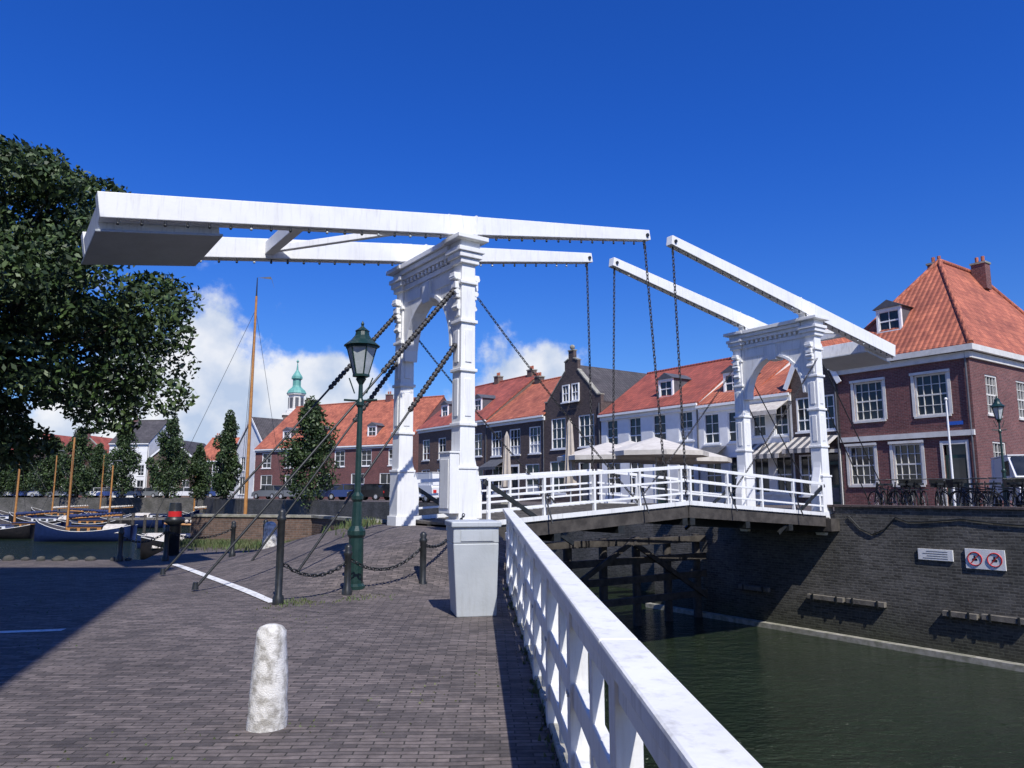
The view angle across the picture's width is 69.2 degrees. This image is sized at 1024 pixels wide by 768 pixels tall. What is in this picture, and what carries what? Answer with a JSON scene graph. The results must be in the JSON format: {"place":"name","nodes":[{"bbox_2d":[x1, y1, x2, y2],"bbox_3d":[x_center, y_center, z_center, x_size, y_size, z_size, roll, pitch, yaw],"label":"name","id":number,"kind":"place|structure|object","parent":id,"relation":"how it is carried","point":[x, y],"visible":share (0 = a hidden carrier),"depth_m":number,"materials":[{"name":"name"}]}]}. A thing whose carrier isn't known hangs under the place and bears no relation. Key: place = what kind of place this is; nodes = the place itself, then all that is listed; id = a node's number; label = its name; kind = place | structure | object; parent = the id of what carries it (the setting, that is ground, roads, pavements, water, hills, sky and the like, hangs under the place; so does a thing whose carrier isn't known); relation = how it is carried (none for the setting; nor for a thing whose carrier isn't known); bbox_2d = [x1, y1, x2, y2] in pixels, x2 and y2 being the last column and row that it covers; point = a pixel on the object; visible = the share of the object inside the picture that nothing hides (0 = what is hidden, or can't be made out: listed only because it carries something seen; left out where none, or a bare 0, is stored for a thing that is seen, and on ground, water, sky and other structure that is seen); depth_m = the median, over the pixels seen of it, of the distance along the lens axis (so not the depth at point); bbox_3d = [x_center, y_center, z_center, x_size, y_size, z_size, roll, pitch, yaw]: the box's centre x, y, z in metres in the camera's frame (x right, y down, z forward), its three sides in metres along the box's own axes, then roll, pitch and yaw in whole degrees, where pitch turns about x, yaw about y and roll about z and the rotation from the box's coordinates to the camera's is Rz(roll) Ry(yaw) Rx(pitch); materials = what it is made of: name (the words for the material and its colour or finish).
{"place":"outdoors","nodes":[
{"label":"outdoors","id":0,"kind":"place"},
{"bbox_2d":[152,517,381,552],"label":"grass","id":1,"kind":"structure","parent":0,"point":[205,544],"depth_m":21.99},
{"bbox_2d":[0,546,559,767],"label":"pavement","id":2,"kind":"structure","parent":0,"point":[158,662],"depth_m":6.50,"materials":[{"name":"brick"}]},
{"bbox_2d":[2,555,131,560],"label":"boulders","id":3,"kind":"object","parent":2,"relation":"on","point":[39,558],"visible":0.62,"depth_m":17.90,"materials":[{"name":"stone"}]},
{"bbox_2d":[0,134,203,472],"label":"broadleaf tree","id":4,"kind":"object","parent":2,"relation":"on","point":[45,276],"visible":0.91,"depth_m":17.56,"materials":[{"name":"green plant"}]},
{"bbox_2d":[164,503,184,555],"bbox_3d":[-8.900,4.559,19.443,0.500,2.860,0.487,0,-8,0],"label":"mooring post","id":5,"kind":"object","parent":2,"relation":"on","point":[174,520],"visible":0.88,"depth_m":19.43,"materials":[{"name":"metal"}]},
{"bbox_2d":[172,564,271,602],"bbox_3d":[-5.597,3.644,13.904,0.140,0.031,7.200,6,-10,-35],"label":"stop line","id":6,"kind":"object","parent":2,"relation":"on","point":[247,591],"visible":0.95,"depth_m":12.95,"materials":[{"name":"paint"}]},
{"bbox_2d":[246,623,287,732],"bbox_3d":[-1.706,2.046,5.195,0.276,0.710,0.272,0,-8,0],"label":"stone bollard","id":7,"kind":"object","parent":2,"relation":"on","point":[267,706],"visible":0.96,"depth_m":5.11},
{"bbox_2d":[262,521,276,548],"bbox_3d":[-5.956,3.855,18.233,0.376,0.940,0.389,0,-8,0],"label":"sign","id":8,"kind":"object","parent":2,"relation":"on","point":[270,526],"visible":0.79,"depth_m":18.14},
{"bbox_2d":[272,509,285,604],"bbox_3d":[-3.420,2.536,10.947,0.165,1.380,0.165,0,-8,0],"label":"iron post","id":9,"kind":"object","parent":2,"relation":"on","point":[278,597],"visible":1,"depth_m":10.90,"materials":[{"name":"metal"}]},
{"bbox_2d":[190,514,386,540],"bbox_3d":[-6.369,4.477,22.238,9.027,1.040,2.028,-6,-11,37],"label":"masonry","id":10,"kind":"object","parent":2,"relation":"on","point":[299,526],"visible":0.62,"depth_m":23.49,"materials":[{"name":"brown brick"}]},
{"bbox_2d":[256,593,391,609],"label":"grass","id":11,"kind":"structure","parent":2,"relation":"on","point":[286,602],"depth_m":11.09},
{"bbox_2d":[166,524,507,601],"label":"bridge ramp","id":12,"kind":"structure","parent":2,"relation":"on","point":[385,545],"depth_m":13.54,"materials":[{"name":"brick"}]},
{"bbox_2d":[342,544,352,594],"bbox_3d":[-2.600,2.942,11.746,0.165,0.810,0.165,0,-8,0],"label":"iron post","id":13,"kind":"object","parent":12,"relation":"on","point":[347,589],"visible":0.94,"depth_m":11.71,"materials":[{"name":"metal"}]},
{"bbox_2d":[344,321,379,589],"bbox_3d":[-2.560,1.160,12.404,0.620,4.529,0.620,0,-8,0],"label":"street lamp","id":14,"kind":"object","parent":2,"relation":"on","point":[361,346],"visible":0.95,"depth_m":12.42,"materials":[{"name":"green metal"}]},
{"bbox_2d":[419,532,426,584],"bbox_3d":[-1.510,2.993,12.598,0.165,0.960,0.165,0,-8,0],"label":"iron post","id":15,"kind":"object","parent":2,"relation":"on","point":[423,545],"visible":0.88,"depth_m":12.56,"materials":[{"name":"metal"}]},
{"bbox_2d":[445,519,500,617],"bbox_3d":[-0.545,2.484,10.097,0.670,1.235,0.770,2,-9,-12],"label":"control cabinet","id":16,"kind":"object","parent":2,"relation":"on","point":[472,547],"visible":1,"depth_m":9.78,"materials":[{"name":"grey metal"}]},
{"bbox_2d":[503,587,564,764],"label":"grass","id":17,"kind":"structure","parent":2,"relation":"on","point":[536,691],"depth_m":5.90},
{"bbox_2d":[507,584,589,767],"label":"kerb stone","id":18,"kind":"object","parent":2,"relation":"on","point":[561,751],"visible":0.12,"depth_m":5.07,"materials":[{"name":"stone"}]},
{"bbox_2d":[503,508,762,767],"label":"white railing","id":19,"kind":"object","parent":2,"relation":"on","point":[568,619],"visible":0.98,"depth_m":3.23,"materials":[{"name":"paint"}]},
{"bbox_2d":[0,497,834,592],"bbox_3d":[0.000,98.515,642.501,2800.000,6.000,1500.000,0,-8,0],"label":"quay ground","id":20,"kind":"structure","parent":0,"point":[376,509],"depth_m":64.92,"materials":[{"name":"brick"}]},
{"bbox_2d":[0,459,39,497],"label":"conical tree","id":21,"kind":"object","parent":20,"relation":"on","point":[12,478],"visible":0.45,"depth_m":115.81,"materials":[{"name":"green plant"}]},
{"bbox_2d":[26,436,69,497],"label":"conical tree","id":22,"kind":"object","parent":20,"relation":"on","point":[45,475],"visible":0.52,"depth_m":114.33,"materials":[{"name":"green plant"}]},
{"bbox_2d":[57,426,102,500],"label":"conical tree","id":23,"kind":"object","parent":20,"relation":"on","point":[82,482],"visible":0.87,"depth_m":112.58,"materials":[{"name":"green plant"}]},
{"bbox_2d":[81,442,112,497],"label":"conical tree","id":24,"kind":"object","parent":20,"relation":"on","point":[100,447],"visible":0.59,"depth_m":114.76,"materials":[{"name":"green plant"}]},
{"bbox_2d":[102,417,141,497],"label":"conical tree","id":25,"kind":"object","parent":20,"relation":"on","point":[126,454],"visible":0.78,"depth_m":106.84,"materials":[{"name":"green plant"}]},
{"bbox_2d":[107,419,169,496],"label":"walls","id":26,"kind":"structure","parent":20,"relation":"on","point":[151,448],"depth_m":122.31,"materials":[{"name":"white paint"}]},
{"bbox_2d":[109,420,166,442],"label":"roof","id":27,"kind":"structure","parent":26,"relation":"on","point":[147,431],"depth_m":125.70,"materials":[{"name":"tile"}]},
{"bbox_2d":[145,410,190,498],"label":"conical tree","id":28,"kind":"object","parent":20,"relation":"on","point":[172,452],"visible":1,"depth_m":93.94,"materials":[{"name":"green plant"}]},
{"bbox_2d":[187,443,212,499],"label":"conical tree","id":29,"kind":"object","parent":20,"relation":"on","point":[199,485],"visible":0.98,"depth_m":96.75,"materials":[{"name":"green plant"}]},
{"bbox_2d":[204,410,242,499],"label":"conical tree","id":30,"kind":"object","parent":20,"relation":"on","point":[225,480],"visible":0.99,"depth_m":81.15,"materials":[{"name":"green plant"}]},
{"bbox_2d":[234,423,260,497],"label":"walls","id":31,"kind":"structure","parent":20,"relation":"on","point":[255,442],"depth_m":97.24,"materials":[{"name":"white paint"}]},
{"bbox_2d":[236,417,283,450],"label":"roof","id":32,"kind":"structure","parent":31,"relation":"on","point":[264,427],"depth_m":98.08,"materials":[{"name":"tile"}]},
{"bbox_2d":[251,485,286,498],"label":"parked car","id":33,"kind":"object","parent":20,"relation":"on","point":[268,491],"visible":0.67,"depth_m":80.41,"materials":[{"name":"grey"}]},
{"bbox_2d":[282,360,305,418],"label":"church tower","id":34,"kind":"structure","parent":20,"relation":"on","point":[296,393],"depth_m":198.11,"materials":[{"name":"teal metal"}]},
{"bbox_2d":[278,395,340,508],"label":"conical tree","id":35,"kind":"object","parent":20,"relation":"on","point":[302,449],"visible":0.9,"depth_m":67.16,"materials":[{"name":"green plant"}]},
{"bbox_2d":[325,484,363,499],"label":"parked car","id":36,"kind":"object","parent":20,"relation":"on","point":[342,490],"visible":0.52,"depth_m":70.70,"materials":[{"name":"blue"}]},
{"bbox_2d":[253,395,445,498],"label":"walls","id":37,"kind":"structure","parent":20,"relation":"on","point":[379,466],"depth_m":82.66,"materials":[{"name":"red brick"}]},
{"bbox_2d":[253,391,393,488],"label":"trim and frames","id":38,"kind":"structure","parent":37,"relation":"attached to","point":[378,427],"depth_m":83.02,"materials":[{"name":"white paint"}]},
{"bbox_2d":[261,427,391,487],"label":"window glass","id":39,"kind":"object","parent":37,"relation":"attached to","point":[385,478],"visible":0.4,"depth_m":83.10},
{"bbox_2d":[254,395,446,449],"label":"roof","id":40,"kind":"structure","parent":37,"relation":"on","point":[380,411],"depth_m":86.80,"materials":[{"name":"orange tile"}]},
{"bbox_2d":[347,484,389,499],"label":"parked car","id":41,"kind":"object","parent":20,"relation":"on","point":[375,491],"visible":0.66,"depth_m":68.25,"materials":[{"name":"black"}]},
{"bbox_2d":[415,472,438,502],"bbox_3d":[-5.979,7.185,51.505,1.800,2.028,4.935,6,-10,-35],"label":"parked van","id":42,"kind":"object","parent":20,"relation":"on","point":[430,487],"visible":0.41,"depth_m":49.55,"materials":[{"name":"white"}]},
{"bbox_2d":[418,370,536,500],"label":"walls","id":43,"kind":"structure","parent":20,"relation":"on","point":[432,464],"depth_m":70.29,"materials":[{"name":"brown brick"}]},
{"bbox_2d":[423,400,482,488],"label":"window glass","id":44,"kind":"object","parent":43,"relation":"attached to","point":[442,442],"visible":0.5,"depth_m":67.82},
{"bbox_2d":[416,366,537,500],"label":"trim and frames","id":45,"kind":"structure","parent":43,"relation":"attached to","point":[486,400],"depth_m":68.87,"materials":[{"name":"white paint"}]},
{"bbox_2d":[417,372,538,429],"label":"roof","id":46,"kind":"structure","parent":43,"relation":"on","point":[504,391],"depth_m":69.19,"materials":[{"name":"red tile"}]},
{"bbox_2d":[81,191,894,589],"bbox_3d":[2.671,2.699,19.723,25.057,13.622,4.023,6,-10,-35],"label":"drawbridge","id":47,"kind":"object","parent":20,"relation":"on","point":[149,229],"visible":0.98,"depth_m":17.50,"materials":[{"name":"white paint"}]},
{"bbox_2d":[501,431,511,503],"bbox_3d":[-0.303,4.919,43.751,0.700,4.250,0.700,0,-8,0],"label":"parasol","id":48,"kind":"object","parent":20,"relation":"on","point":[506,468],"visible":0.7,"depth_m":43.66,"materials":[{"name":"white fabric"}]},
{"bbox_2d":[487,377,544,501],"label":"walls","id":49,"kind":"structure","parent":20,"relation":"on","point":[524,458],"depth_m":59.14,"materials":[{"name":"brick"}]},
{"bbox_2d":[478,372,544,498],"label":"trim and frames","id":50,"kind":"structure","parent":49,"relation":"attached to","point":[534,447],"depth_m":59.91,"materials":[{"name":"white paint"}]},
{"bbox_2d":[493,427,539,484],"bbox_3d":[0.316,6.233,60.011,0.020,5.200,6.901,6,-10,-35],"label":"window glass","id":51,"kind":"object","parent":49,"relation":"attached to","point":[514,443],"visible":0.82,"depth_m":60.02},
{"bbox_2d":[485,376,560,422],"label":"roof","id":52,"kind":"structure","parent":49,"relation":"on","point":[529,401],"depth_m":62.60,"materials":[{"name":"orange tile"}]},
{"bbox_2d":[564,420,576,501],"bbox_3d":[2.892,3.847,36.833,0.700,4.350,0.700,0,-8,0],"label":"parasol","id":53,"kind":"object","parent":20,"relation":"on","point":[569,465],"visible":0.62,"depth_m":36.76,"materials":[{"name":"beige fabric"}]},
{"bbox_2d":[545,350,657,501],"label":"walls","id":54,"kind":"structure","parent":20,"relation":"on","point":[574,411],"depth_m":54.57,"materials":[{"name":"brick"}]},
{"bbox_2d":[552,384,593,492],"bbox_3d":[4.362,3.987,54.383,0.160,8.000,5.101,6,-10,-35],"label":"window glass","id":55,"kind":"object","parent":54,"relation":"attached to","point":[557,444],"visible":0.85,"depth_m":55.16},
{"bbox_2d":[544,345,603,500],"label":"trim and frames","id":56,"kind":"structure","parent":54,"relation":"attached to","point":[583,478],"depth_m":54.01,"materials":[{"name":"white paint"}]},
{"bbox_2d":[581,365,646,402],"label":"roof","id":57,"kind":"structure","parent":54,"relation":"on","point":[602,381],"depth_m":55.54,"materials":[{"name":"tile"}]},
{"bbox_2d":[557,442,658,498],"bbox_3d":[4.892,4.562,37.738,4.804,3.200,4.804,3,-9,-22],"label":"parasol","id":58,"kind":"object","parent":20,"relation":"on","point":[584,455],"visible":0.58,"depth_m":36.52,"materials":[{"name":"beige fabric"}]},
{"bbox_2d":[609,437,708,503],"bbox_3d":[7.048,4.269,36.266,4.804,3.350,4.804,3,-9,-22],"label":"parasol","id":59,"kind":"object","parent":20,"relation":"on","point":[650,447],"visible":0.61,"depth_m":34.84,"materials":[{"name":"white fabric"}]},
{"bbox_2d":[601,380,734,502],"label":"walls","id":60,"kind":"structure","parent":20,"relation":"on","point":[672,427],"depth_m":47.71,"materials":[{"name":"white paint"}]},
{"bbox_2d":[608,381,693,491],"bbox_3d":[9.233,3.471,48.403,0.980,7.274,7.751,6,-10,-35],"label":"window glass","id":61,"kind":"object","parent":60,"relation":"attached to","point":[657,420],"visible":0.44,"depth_m":48.78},
{"bbox_2d":[597,351,732,502],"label":"trim and frames","id":62,"kind":"structure","parent":60,"relation":"attached to","point":[674,379],"depth_m":47.90,"materials":[{"name":"white paint"}]},
{"bbox_2d":[598,357,732,414],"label":"roof","id":63,"kind":"structure","parent":60,"relation":"on","point":[705,377],"depth_m":49.35,"materials":[{"name":"red tile"}]},
{"bbox_2d":[639,446,731,499],"bbox_3d":[9.195,4.854,39.717,4.804,3.200,4.804,3,-9,-22],"label":"parasol","id":64,"kind":"object","parent":20,"relation":"on","point":[713,458],"visible":0.4,"depth_m":38.07,"materials":[{"name":"beige fabric"}]},
{"bbox_2d":[699,358,790,503],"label":"walls","id":65,"kind":"structure","parent":20,"relation":"on","point":[727,450],"depth_m":43.15,"materials":[{"name":"white paint"}]},
{"bbox_2d":[706,375,736,491],"bbox_3d":[12.770,2.860,43.401,0.980,7.022,2.900,6,-10,-34],"label":"window glass","id":66,"kind":"object","parent":65,"relation":"attached to","point":[716,438],"visible":0.47,"depth_m":43.66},
{"bbox_2d":[695,365,760,503],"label":"trim and frames","id":67,"kind":"structure","parent":65,"relation":"attached to","point":[720,406],"depth_m":43.38,"materials":[{"name":"white paint"}]},
{"bbox_2d":[696,359,788,405],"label":"roof","id":68,"kind":"structure","parent":65,"relation":"on","point":[770,370],"depth_m":44.15,"materials":[{"name":"orange tile"}]},
{"bbox_2d":[750,392,837,504],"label":"walls","id":69,"kind":"structure","parent":20,"relation":"on","point":[769,430],"depth_m":40.12,"materials":[{"name":"white paint"}]},
{"bbox_2d":[749,392,793,494],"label":"trim and frames","id":70,"kind":"structure","parent":69,"relation":"attached to","point":[773,403],"depth_m":39.96,"materials":[{"name":"white paint"}]},
{"bbox_2d":[754,405,791,491],"bbox_3d":[14.186,3.543,40.421,0.001,4.800,2.450,6,-10,-35],"label":"window glass","id":71,"kind":"object","parent":69,"relation":"attached to","point":[780,465],"visible":0.6,"depth_m":40.21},
{"bbox_2d":[754,365,791,395],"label":"roof","id":72,"kind":"structure","parent":69,"relation":"on","point":[774,384],"depth_m":41.82,"materials":[{"name":"orange tile"}]},
{"bbox_2d":[790,367,844,504],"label":"walls","id":73,"kind":"structure","parent":20,"relation":"on","point":[795,383],"depth_m":38.70,"materials":[{"name":"brick"}]},
{"bbox_2d":[782,364,843,504],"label":"trim and frames","id":74,"kind":"structure","parent":73,"relation":"attached to","point":[796,444],"depth_m":37.54,"materials":[{"name":"white paint"}]},
{"bbox_2d":[798,396,837,492],"bbox_3d":[15.756,3.163,38.194,0.020,5.100,2.200,6,-10,-35],"label":"window glass","id":75,"kind":"object","parent":73,"relation":"attached to","point":[833,457],"visible":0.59,"depth_m":38.63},
{"bbox_2d":[653,507,1023,663],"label":"masonry","id":76,"kind":"object","parent":20,"relation":"on","point":[791,570],"visible":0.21,"depth_m":21.03,"materials":[{"name":"brick"}]},
{"bbox_2d":[646,603,1023,671],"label":"ledge","id":77,"kind":"object","parent":76,"relation":"attached to","point":[997,663],"visible":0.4,"depth_m":21.00,"materials":[{"name":"concrete"}]},
{"bbox_2d":[738,584,1023,626],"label":"fender planks","id":78,"kind":"object","parent":76,"relation":"attached to","point":[956,614],"visible":1,"depth_m":20.79,"materials":[{"name":"black paint"}]},
{"bbox_2d":[827,504,1023,509],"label":"coping","id":79,"kind":"object","parent":76,"relation":"on","point":[944,507],"visible":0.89,"depth_m":19.92,"materials":[{"name":"stone"}]},
{"bbox_2d":[918,548,953,561],"bbox_3d":[11.291,4.556,19.800,0.039,0.290,0.900,6,-10,-35],"label":"information sign","id":80,"kind":"object","parent":76,"relation":"attached to","point":[935,554],"visible":1,"depth_m":19.77,"materials":[{"name":"metal"}]},
{"bbox_2d":[848,516,1023,534],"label":"cable","id":81,"kind":"object","parent":76,"relation":"attached to","point":[935,521],"visible":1,"depth_m":19.83,"materials":[{"name":"black paint"}]},
{"bbox_2d":[964,548,1006,570],"bbox_3d":[11.982,4.445,18.805,0.055,0.500,0.930,6,-10,-35],"label":"prohibition sign","id":82,"kind":"object","parent":76,"relation":"attached to","point":[985,559],"visible":1,"depth_m":18.78,"materials":[{"name":"metal"}]},
{"bbox_2d":[905,479,928,505],"bbox_3d":[11.761,3.271,21.556,0.555,1.040,1.702,-4,-9,26],"label":"bicycle","id":83,"kind":"object","parent":20,"relation":"on","point":[917,483],"visible":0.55,"depth_m":21.69,"materials":[{"name":"black metal"}]},
{"bbox_2d":[838,263,1023,506],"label":"walls","id":84,"kind":"structure","parent":20,"relation":"on","point":[900,420],"depth_m":34.19,"materials":[{"name":"red brick"}]},
{"bbox_2d":[827,256,1023,505],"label":"trim and frames","id":85,"kind":"structure","parent":84,"relation":"attached to","point":[961,465],"depth_m":34.18,"materials":[{"name":"white"}]},
{"bbox_2d":[850,259,1023,355],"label":"roof","id":86,"kind":"structure","parent":84,"relation":"on","point":[952,304],"depth_m":36.26,"materials":[{"name":"orange tile"}]},
{"bbox_2d":[851,310,1023,483],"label":"window glass","id":87,"kind":"object","parent":84,"relation":"attached to","point":[957,449],"visible":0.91,"depth_m":34.71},
{"bbox_2d":[926,478,947,505],"bbox_3d":[12.095,3.202,21.090,0.555,1.041,1.704,-5,-10,33],"label":"bicycle","id":88,"kind":"object","parent":20,"relation":"on","point":[938,484],"visible":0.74,"depth_m":21.39,"materials":[{"name":"black metal"}]},
{"bbox_2d":[945,479,991,505],"bbox_3d":[13.175,3.255,21.452,0.559,1.039,1.717,0,-8,0],"label":"bicycle","id":89,"kind":"object","parent":20,"relation":"on","point":[953,483],"visible":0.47,"depth_m":21.89,"materials":[{"name":"black metal"}]},
{"bbox_2d":[963,478,1019,506],"bbox_3d":[12.992,3.082,20.282,0.555,1.040,1.702,1,-8,-4],"label":"bicycle","id":90,"kind":"object","parent":20,"relation":"on","point":[991,483],"visible":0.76,"depth_m":20.22,"materials":[{"name":"black metal"}]},
{"bbox_2d":[977,477,1023,506],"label":"bicycle","id":91,"kind":"object","parent":20,"relation":"on","point":[992,491],"visible":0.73,"depth_m":19.79,"materials":[{"name":"black metal"}]},
{"bbox_2d":[990,395,1010,506],"bbox_3d":[17.900,2.485,27.128,0.502,4.209,0.502,8,-12,-44],"label":"street lamp","id":92,"kind":"object","parent":20,"relation":"on","point":[997,406],"visible":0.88,"depth_m":27.20,"materials":[{"name":"green metal"}]},
{"bbox_2d":[989,454,1023,506],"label":"parked van","id":93,"kind":"object","parent":20,"relation":"on","point":[1014,465],"visible":0.45,"depth_m":27.44,"materials":[{"name":"white"}]},
{"bbox_2d":[0,525,1023,767],"bbox_3d":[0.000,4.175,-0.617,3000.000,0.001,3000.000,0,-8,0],"label":"water","id":94,"kind":"structure","parent":0,"point":[768,698],"depth_m":15.85,"materials":[{"name":"liquid"}]},
{"bbox_2d":[0,524,34,538],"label":"motor boat","id":95,"kind":"object","parent":94,"relation":"on","point":[9,531],"visible":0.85,"depth_m":69.92,"materials":[{"name":"black"}]},
{"bbox_2d":[0,464,71,526],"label":"sailing boat","id":96,"kind":"object","parent":94,"relation":"on","point":[25,514],"visible":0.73,"depth_m":74.80,"materials":[{"name":"brown wood"}]},
{"bbox_2d":[8,512,85,523],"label":"motor boat","id":97,"kind":"object","parent":94,"relation":"on","point":[51,520],"visible":0.38,"depth_m":87.85,"materials":[{"name":"white"}]},
{"bbox_2d":[31,450,90,516],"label":"sailing boat","id":98,"kind":"object","parent":94,"relation":"on","point":[53,508],"visible":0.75,"depth_m":107.95,"materials":[{"name":"brown wood"}]},
{"bbox_2d":[34,430,137,541],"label":"sailing boat","id":99,"kind":"object","parent":94,"relation":"on","point":[46,532],"visible":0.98,"depth_m":66.12,"materials":[{"name":"wood"}]},
{"bbox_2d":[56,460,131,524],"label":"sailing boat","id":100,"kind":"object","parent":94,"relation":"on","point":[93,522],"visible":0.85,"depth_m":84.59,"materials":[{"name":"brown wood"}]},
{"bbox_2d":[88,513,166,527],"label":"motor boat","id":101,"kind":"object","parent":94,"relation":"on","point":[161,524],"visible":0.18,"depth_m":91.88,"materials":[{"name":"blue"}]},
{"bbox_2d":[107,512,238,533],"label":"timber jetty","id":102,"kind":"object","parent":94,"relation":"in","point":[144,519],"visible":0.3,"depth_m":77.49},
{"bbox_2d":[140,277,285,559],"bbox_3d":[-19.414,2.106,50.233,9.033,19.650,2.757,2,-9,-15],"label":"sailing boat","id":103,"kind":"object","parent":94,"relation":"on","point":[146,551],"visible":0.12,"depth_m":50.05,"materials":[{"name":"brown wood"}]},
{"bbox_2d":[544,534,708,625],"bbox_3d":[0.461,6.778,21.941,13.375,4.200,6.921,1,-8,-6],"label":"timber fender","id":104,"kind":"object","parent":94,"relation":"in","point":[667,576],"visible":0.31,"depth_m":24.19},
{"bbox_2d":[0,0,1023,444],"label":"sky","id":105,"kind":"structure","parent":0,"point":[824,151],"materials":[{"name":"blue"}]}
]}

